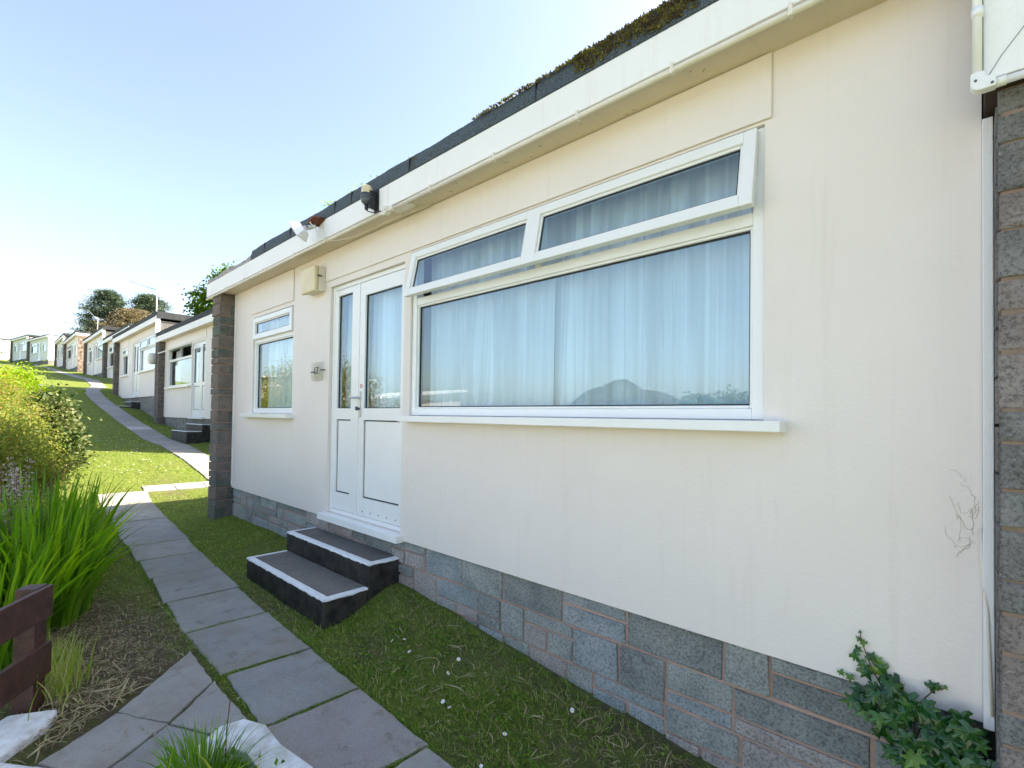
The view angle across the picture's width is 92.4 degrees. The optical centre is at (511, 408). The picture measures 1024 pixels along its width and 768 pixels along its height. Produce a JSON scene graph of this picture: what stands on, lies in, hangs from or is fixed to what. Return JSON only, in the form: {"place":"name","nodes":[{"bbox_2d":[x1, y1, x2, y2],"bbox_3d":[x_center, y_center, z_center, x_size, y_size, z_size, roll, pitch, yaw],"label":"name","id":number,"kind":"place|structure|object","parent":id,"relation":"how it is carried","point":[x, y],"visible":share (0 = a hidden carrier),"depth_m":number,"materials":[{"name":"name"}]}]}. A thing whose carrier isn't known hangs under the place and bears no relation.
{"place":"outdoors","nodes":[
{"label":"outdoors","id":0,"kind":"place"},
{"bbox_2d":[33,364,210,491],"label":"path","id":1,"kind":"structure","parent":0,"point":[197,460],"depth_m":13.44,"materials":[{"name":"grey concrete"}]},
{"bbox_2d":[137,698,288,767],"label":"planter grass","id":2,"kind":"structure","parent":0,"point":[177,761],"depth_m":1.96,"materials":[{"name":"green plant"}]},
{"bbox_2d":[33,491,452,767],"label":"path","id":3,"kind":"structure","parent":0,"point":[357,728],"depth_m":2.72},
{"bbox_2d":[182,719,312,767],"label":"planter","id":4,"kind":"object","parent":3,"relation":"on","point":[269,742],"visible":0.68,"depth_m":2.08,"materials":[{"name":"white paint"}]},
{"bbox_2d":[169,740,288,767],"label":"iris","id":5,"kind":"object","parent":4,"relation":"in","point":[207,764],"visible":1,"depth_m":1.84,"materials":[{"name":"green plant"}]},
{"bbox_2d":[0,0,667,338],"label":"sky","id":6,"kind":"structure","parent":0,"point":[157,144],"materials":[{"name":"blue"}]},
{"bbox_2d":[0,359,716,767],"bbox_3d":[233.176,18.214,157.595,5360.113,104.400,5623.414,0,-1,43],"label":"ground","id":7,"kind":"structure","parent":0,"point":[170,477],"depth_m":3.15,"materials":[{"name":"green plant"}]},
{"bbox_2d":[0,338,9,359],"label":"chalet","id":8,"kind":"object","parent":7,"relation":"on","point":[5,348],"visible":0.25,"depth_m":83.05,"materials":[{"name":"paint"}]},
{"bbox_2d":[0,762,37,767],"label":"kerb stone","id":9,"kind":"object","parent":7,"relation":"on","point":[5,765],"visible":1,"depth_m":2.06,"materials":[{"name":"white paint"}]},
{"bbox_2d":[10,334,38,362],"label":"chalet","id":10,"kind":"object","parent":7,"relation":"on","point":[18,348],"visible":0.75,"depth_m":63.78,"materials":[{"name":"beige paint"}]},
{"bbox_2d":[0,457,49,540],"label":"catmint","id":11,"kind":"object","parent":7,"relation":"on","point":[17,492],"visible":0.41,"depth_m":4.33,"materials":[{"name":"purple"}]},
{"bbox_2d":[0,584,53,714],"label":"fence","id":12,"kind":"object","parent":7,"relation":"on","point":[26,613],"visible":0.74,"depth_m":2.45,"materials":[{"name":"brown wood"}]},
{"bbox_2d":[0,710,56,762],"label":"kerb stone","id":13,"kind":"object","parent":7,"relation":"on","point":[16,731],"visible":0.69,"depth_m":2.31,"materials":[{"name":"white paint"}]},
{"bbox_2d":[0,499,57,578],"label":"sword leaf clump","id":14,"kind":"object","parent":7,"relation":"on","point":[3,542],"visible":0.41,"depth_m":3.29,"materials":[{"name":"green plant"}]},
{"bbox_2d":[0,360,61,417],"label":"shrub","id":15,"kind":"object","parent":7,"relation":"on","point":[28,378],"visible":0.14,"depth_m":9.80,"materials":[{"name":"green plant"}]},
{"bbox_2d":[0,364,83,504],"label":"shrub","id":16,"kind":"object","parent":7,"relation":"on","point":[23,439],"visible":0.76,"depth_m":6.38,"materials":[{"name":"green plant"}]},
{"bbox_2d":[26,334,59,364],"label":"chalet","id":17,"kind":"object","parent":7,"relation":"on","point":[40,349],"visible":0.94,"depth_m":58.35,"materials":[{"name":"beige paint"}]},
{"bbox_2d":[0,525,104,670],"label":"sword leaf clump","id":18,"kind":"object","parent":7,"relation":"on","point":[6,650],"visible":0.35,"depth_m":2.95,"materials":[{"name":"green plant"}]},
{"bbox_2d":[16,382,101,469],"bbox_3d":[-9.086,0.539,9.784,2.665,2.122,1.470,0,-1,43],"label":"shrub","id":19,"kind":"object","parent":7,"relation":"on","point":[67,423],"visible":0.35,"depth_m":9.41,"materials":[{"name":"green plant"}]},
{"bbox_2d":[10,618,109,720],"bbox_3d":[-2.487,1.373,2.677,1.068,0.318,0.458,0,-1,43],"label":"grass tuft","id":20,"kind":"object","parent":7,"relation":"on","point":[63,670],"visible":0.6,"depth_m":2.67,"materials":[{"name":"green plant"}]},
{"bbox_2d":[54,333,70,367],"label":"chalet","id":21,"kind":"object","parent":7,"relation":"on","point":[58,352],"visible":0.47,"depth_m":50.81,"materials":[{"name":"beige paint"}]},
{"bbox_2d":[39,451,99,496],"bbox_3d":[-6.109,0.835,6.676,1.857,0.597,0.636,0,-1,43],"label":"shrub","id":22,"kind":"object","parent":7,"relation":"on","point":[61,473],"visible":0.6,"depth_m":6.28,"materials":[{"name":"green plant"}]},
{"bbox_2d":[63,331,91,371],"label":"chalet","id":23,"kind":"object","parent":7,"relation":"on","point":[73,344],"visible":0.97,"depth_m":42.41,"materials":[{"name":"beige paint"}]},
{"bbox_2d":[67,345,70,358],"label":"window","id":24,"kind":"structure","parent":23,"relation":"in","point":[69,347],"depth_m":45.57,"materials":[{"name":"white plastic"}]},
{"bbox_2d":[0,463,155,552],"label":"sword leaf clump","id":25,"kind":"object","parent":7,"relation":"on","point":[55,499],"visible":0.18,"depth_m":4.61,"materials":[{"name":"green plant"}]},
{"bbox_2d":[0,483,164,634],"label":"sword leaf clump","id":26,"kind":"object","parent":7,"relation":"on","point":[75,597],"visible":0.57,"depth_m":3.54,"materials":[{"name":"green plant"}]},
{"bbox_2d":[65,287,129,333],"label":"conifer","id":27,"kind":"object","parent":7,"relation":"on","point":[100,307],"visible":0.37,"depth_m":74.42,"materials":[{"name":"green plant"}]},
{"bbox_2d":[83,326,120,376],"bbox_3d":[-27.473,-3.282,37.013,9.373,3.930,6.485,0,-1,43],"label":"chalet","id":28,"kind":"object","parent":7,"relation":"on","point":[93,355],"visible":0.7,"depth_m":34.90,"materials":[{"name":"beige paint"}]},
{"bbox_2d":[89,346,91,362],"bbox_3d":[-31.398,-3.979,36.620,1.371,1.194,0.101,0,-1,43],"label":"window","id":29,"kind":"structure","parent":28,"relation":"in","point":[90,349],"depth_m":36.80,"materials":[{"name":"white plastic"}]},
{"bbox_2d":[88,310,99,328],"bbox_3d":[-30.832,-6.264,36.143,0.860,2.010,0.400,1,-1,3],"label":"aerial","id":30,"kind":"object","parent":28,"relation":"on","point":[97,319],"visible":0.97,"depth_m":36.10,"materials":[{"name":"white metal"}]},
{"bbox_2d":[95,344,96,373],"bbox_3d":[-29.437,-3.532,34.821,0.819,2.112,0.049,0,-1,43],"label":"door","id":31,"kind":"structure","parent":28,"relation":"in","point":[96,344],"depth_m":34.98,"materials":[{"name":"white plastic"}]},
{"bbox_2d":[97,339,102,358],"bbox_3d":[-27.922,-4.036,33.394,3.030,1.294,0.101,0,-1,43],"label":"window","id":32,"kind":"structure","parent":28,"relation":"in","point":[99,344],"depth_m":33.77,"materials":[{"name":"glass"}]},
{"bbox_2d":[102,323,132,377],"bbox_3d":[-21.104,-2.164,31.078,8.341,4.530,6.468,0,-1,43],"label":"chalet","id":33,"kind":"object","parent":7,"relation":"on","point":[108,348],"visible":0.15,"depth_m":30.94,"materials":[{"name":"beige paint"}]},
{"bbox_2d":[109,345,113,366],"bbox_3d":[-24.444,-3.213,30.141,2.723,1.294,0.101,0,-1,43],"label":"window","id":34,"kind":"structure","parent":33,"relation":"in","point":[111,349],"depth_m":30.70,"materials":[{"name":"white plastic"}]},
{"bbox_2d":[85,307,151,331],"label":"conifer","id":35,"kind":"object","parent":7,"relation":"on","point":[130,315],"visible":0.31,"depth_m":68.99,"materials":[{"name":"brown plant"}]},
{"bbox_2d":[87,425,170,472],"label":"daisies","id":36,"kind":"object","parent":7,"relation":"on","point":[136,451],"visible":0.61,"depth_m":10.69,"materials":[{"name":"white plant"}]},
{"bbox_2d":[119,402,139,408],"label":"door steps","id":37,"kind":"structure","parent":7,"relation":"on","point":[134,405],"depth_m":19.65,"materials":[{"name":"black paint"}]},
{"bbox_2d":[117,293,173,322],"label":"conifer","id":38,"kind":"object","parent":7,"relation":"on","point":[145,302],"visible":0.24,"depth_m":75.55,"materials":[{"name":"green plant"}]},
{"bbox_2d":[112,311,192,421],"bbox_3d":[-13.379,-1.356,22.395,8.688,3.930,6.485,0,-1,43],"label":"chalet","id":39,"kind":"object","parent":7,"relation":"on","point":[134,370],"visible":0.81,"depth_m":19.80,"materials":[{"name":"beige paint"}]},
{"bbox_2d":[123,348,128,374],"bbox_3d":[-17.164,-2.053,21.872,1.271,1.194,0.101,0,-1,43],"label":"window","id":40,"kind":"structure","parent":39,"relation":"in","point":[125,352],"depth_m":21.98,"materials":[{"name":"white plastic"}]},
{"bbox_2d":[136,343,139,394],"bbox_3d":[-15.345,-1.606,20.206,0.759,2.112,0.049,0,-1,43],"label":"door","id":41,"kind":"structure","parent":39,"relation":"in","point":[137,375],"depth_m":20.38,"materials":[{"name":"white plastic"}]},
{"bbox_2d":[130,281,159,312],"bbox_3d":[-15.766,-4.425,21.062,1.416,2.133,0.400,1,-1,7],"label":"aerial","id":42,"kind":"object","parent":39,"relation":"on","point":[156,289],"visible":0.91,"depth_m":20.97,"materials":[{"name":"white metal"}]},
{"bbox_2d":[139,334,155,370],"bbox_3d":[-13.956,-2.110,18.867,2.808,1.294,0.145,0,-1,43],"label":"window","id":43,"kind":"structure","parent":39,"relation":"in","point":[146,342],"depth_m":19.19,"materials":[{"name":"white plastic"}]},
{"bbox_2d":[147,353,155,363],"bbox_3d":[-12.621,-1.750,17.230,0.280,0.400,0.280,0,-1,43],"label":"wall lamp","id":44,"kind":"object","parent":39,"relation":"attached to","point":[151,358],"visible":0.98,"depth_m":17.13,"materials":[{"name":"white glass"}]},
{"bbox_2d":[155,308,213,429],"bbox_3d":[-7.406,-0.609,16.764,8.185,3.930,6.577,0,-1,43],"label":"chalet","id":45,"kind":"object","parent":7,"relation":"on","point":[183,379],"visible":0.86,"depth_m":15.50,"materials":[{"name":"beige paint"}]},
{"bbox_2d":[158,342,191,386],"bbox_3d":[-10.794,-1.368,15.725,2.672,1.310,0.412,0,-1,43],"label":"window","id":46,"kind":"structure","parent":45,"relation":"in","point":[180,347],"depth_m":15.98,"materials":[{"name":"white plastic"}]},
{"bbox_2d":[193,343,200,414],"bbox_3d":[-9.331,-0.859,14.600,0.722,2.112,0.049,0,-1,43],"label":"door","id":47,"kind":"structure","parent":45,"relation":"in","point":[196,386],"depth_m":14.64,"materials":[{"name":"white plastic"}]},
{"bbox_2d":[171,423,211,443],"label":"door steps","id":48,"kind":"structure","parent":7,"relation":"on","point":[192,433],"depth_m":13.23,"materials":[{"name":"black paint"}]},
{"bbox_2d":[178,260,236,315],"bbox_3d":[-18.298,-4.943,31.769,6.706,9.485,4.431,1,-1,8],"label":"tree","id":49,"kind":"object","parent":7,"relation":"on","point":[202,301],"visible":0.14,"depth_m":31.61,"materials":[{"name":"green plant"}]},
{"bbox_2d":[246,527,400,628],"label":"door steps","id":50,"kind":"structure","parent":7,"relation":"on","point":[324,579],"depth_m":3.98,"materials":[{"name":"black paint"}]},
{"bbox_2d":[0,531,701,767],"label":"dry clippings","id":51,"kind":"object","parent":7,"relation":"on","point":[119,695],"visible":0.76,"depth_m":2.73,"materials":[{"name":"brown plant"}]},
{"bbox_2d":[305,591,694,767],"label":"clover","id":52,"kind":"object","parent":7,"relation":"on","point":[496,719],"visible":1,"depth_m":2.60,"materials":[{"name":"green plant"}]},
{"bbox_2d":[207,0,997,767],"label":"chalet","id":53,"kind":"object","parent":7,"relation":"on","point":[657,406],"visible":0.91,"depth_m":2.42,"materials":[{"name":"beige paint"}]},
{"bbox_2d":[253,306,293,413],"bbox_3d":[-2.808,-0.539,5.810,1.174,1.194,0.101,0,-1,43],"label":"window","id":54,"kind":"structure","parent":53,"relation":"in","point":[261,338],"depth_m":5.92,"materials":[{"name":"white plastic"}]},
{"bbox_2d":[288,216,326,241],"bbox_3d":[-1.842,-1.643,4.452,0.335,0.254,0.220,1,-1,-25],"label":"flood light","id":55,"kind":"object","parent":53,"relation":"attached to","point":[300,230],"visible":0.98,"depth_m":4.43,"materials":[{"name":"white metal"}]},
{"bbox_2d":[301,265,325,295],"bbox_3d":[-2.007,-1.288,4.963,0.308,0.260,0.115,0,-1,43],"label":"alarm box","id":56,"kind":"object","parent":53,"relation":"attached to","point":[313,280],"visible":1,"depth_m":4.88,"materials":[{"name":"plastic"}]},
{"bbox_2d":[318,175,377,206],"bbox_3d":[-1.416,-1.875,4.312,0.928,0.160,0.151,0,-1,43],"label":"roof weed","id":57,"kind":"object","parent":53,"relation":"on","point":[348,192],"visible":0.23,"depth_m":4.50,"materials":[{"name":"green plant"}]},
{"bbox_2d":[360,184,380,213],"bbox_3d":[-1.101,-1.639,3.864,0.189,0.237,0.101,1,-1,8],"label":"light sensor","id":58,"kind":"object","parent":53,"relation":"attached to","point":[369,197],"visible":1,"depth_m":3.85,"materials":[{"name":"grey plastic"}]},
{"bbox_2d":[348,269,404,525],"bbox_3d":[-1.180,-0.093,4.276,0.784,2.112,0.114,0,-1,43],"label":"door","id":59,"kind":"structure","parent":53,"relation":"in","point":[379,462],"depth_m":4.28,"materials":[{"name":"white plastic"}]},
{"bbox_2d":[329,205,428,240],"bbox_3d":[-1.136,-1.519,4.070,1.254,0.053,0.054,0,-1,37],"label":"loose cable","id":60,"kind":"object","parent":53,"relation":"attached to","point":[385,222],"visible":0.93,"depth_m":3.98,"materials":[{"name":"white plastic"}]},
{"bbox_2d":[379,202,414,215],"bbox_3d":[-0.887,-1.520,3.751,0.340,0.072,0.118,0,-1,43],"label":"junction box","id":61,"kind":"object","parent":53,"relation":"attached to","point":[386,210],"visible":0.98,"depth_m":3.74,"materials":[{"name":"grey plastic"}]},
{"bbox_2d":[206,0,824,299],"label":"gutter","id":62,"kind":"object","parent":53,"relation":"attached to","point":[791,12],"visible":0.98,"depth_m":2.49,"materials":[{"name":"white plastic"}]},
{"bbox_2d":[404,127,764,419],"bbox_3d":[0.144,-0.596,3.022,2.594,1.294,0.172,0,-1,43],"label":"window","id":63,"kind":"structure","parent":53,"relation":"in","point":[750,144],"depth_m":2.60,"materials":[{"name":"white plastic"}]},
{"bbox_2d":[837,630,996,767],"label":"ivy","id":64,"kind":"object","parent":53,"relation":"attached to","point":[907,749],"visible":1,"depth_m":1.68,"materials":[{"name":"green plant"}]},
{"bbox_2d":[970,0,1023,767],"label":"chalet","id":65,"kind":"object","parent":7,"relation":"on","point":[997,78],"visible":1,"depth_m":1.49,"materials":[{"name":"paint"}]}
]}

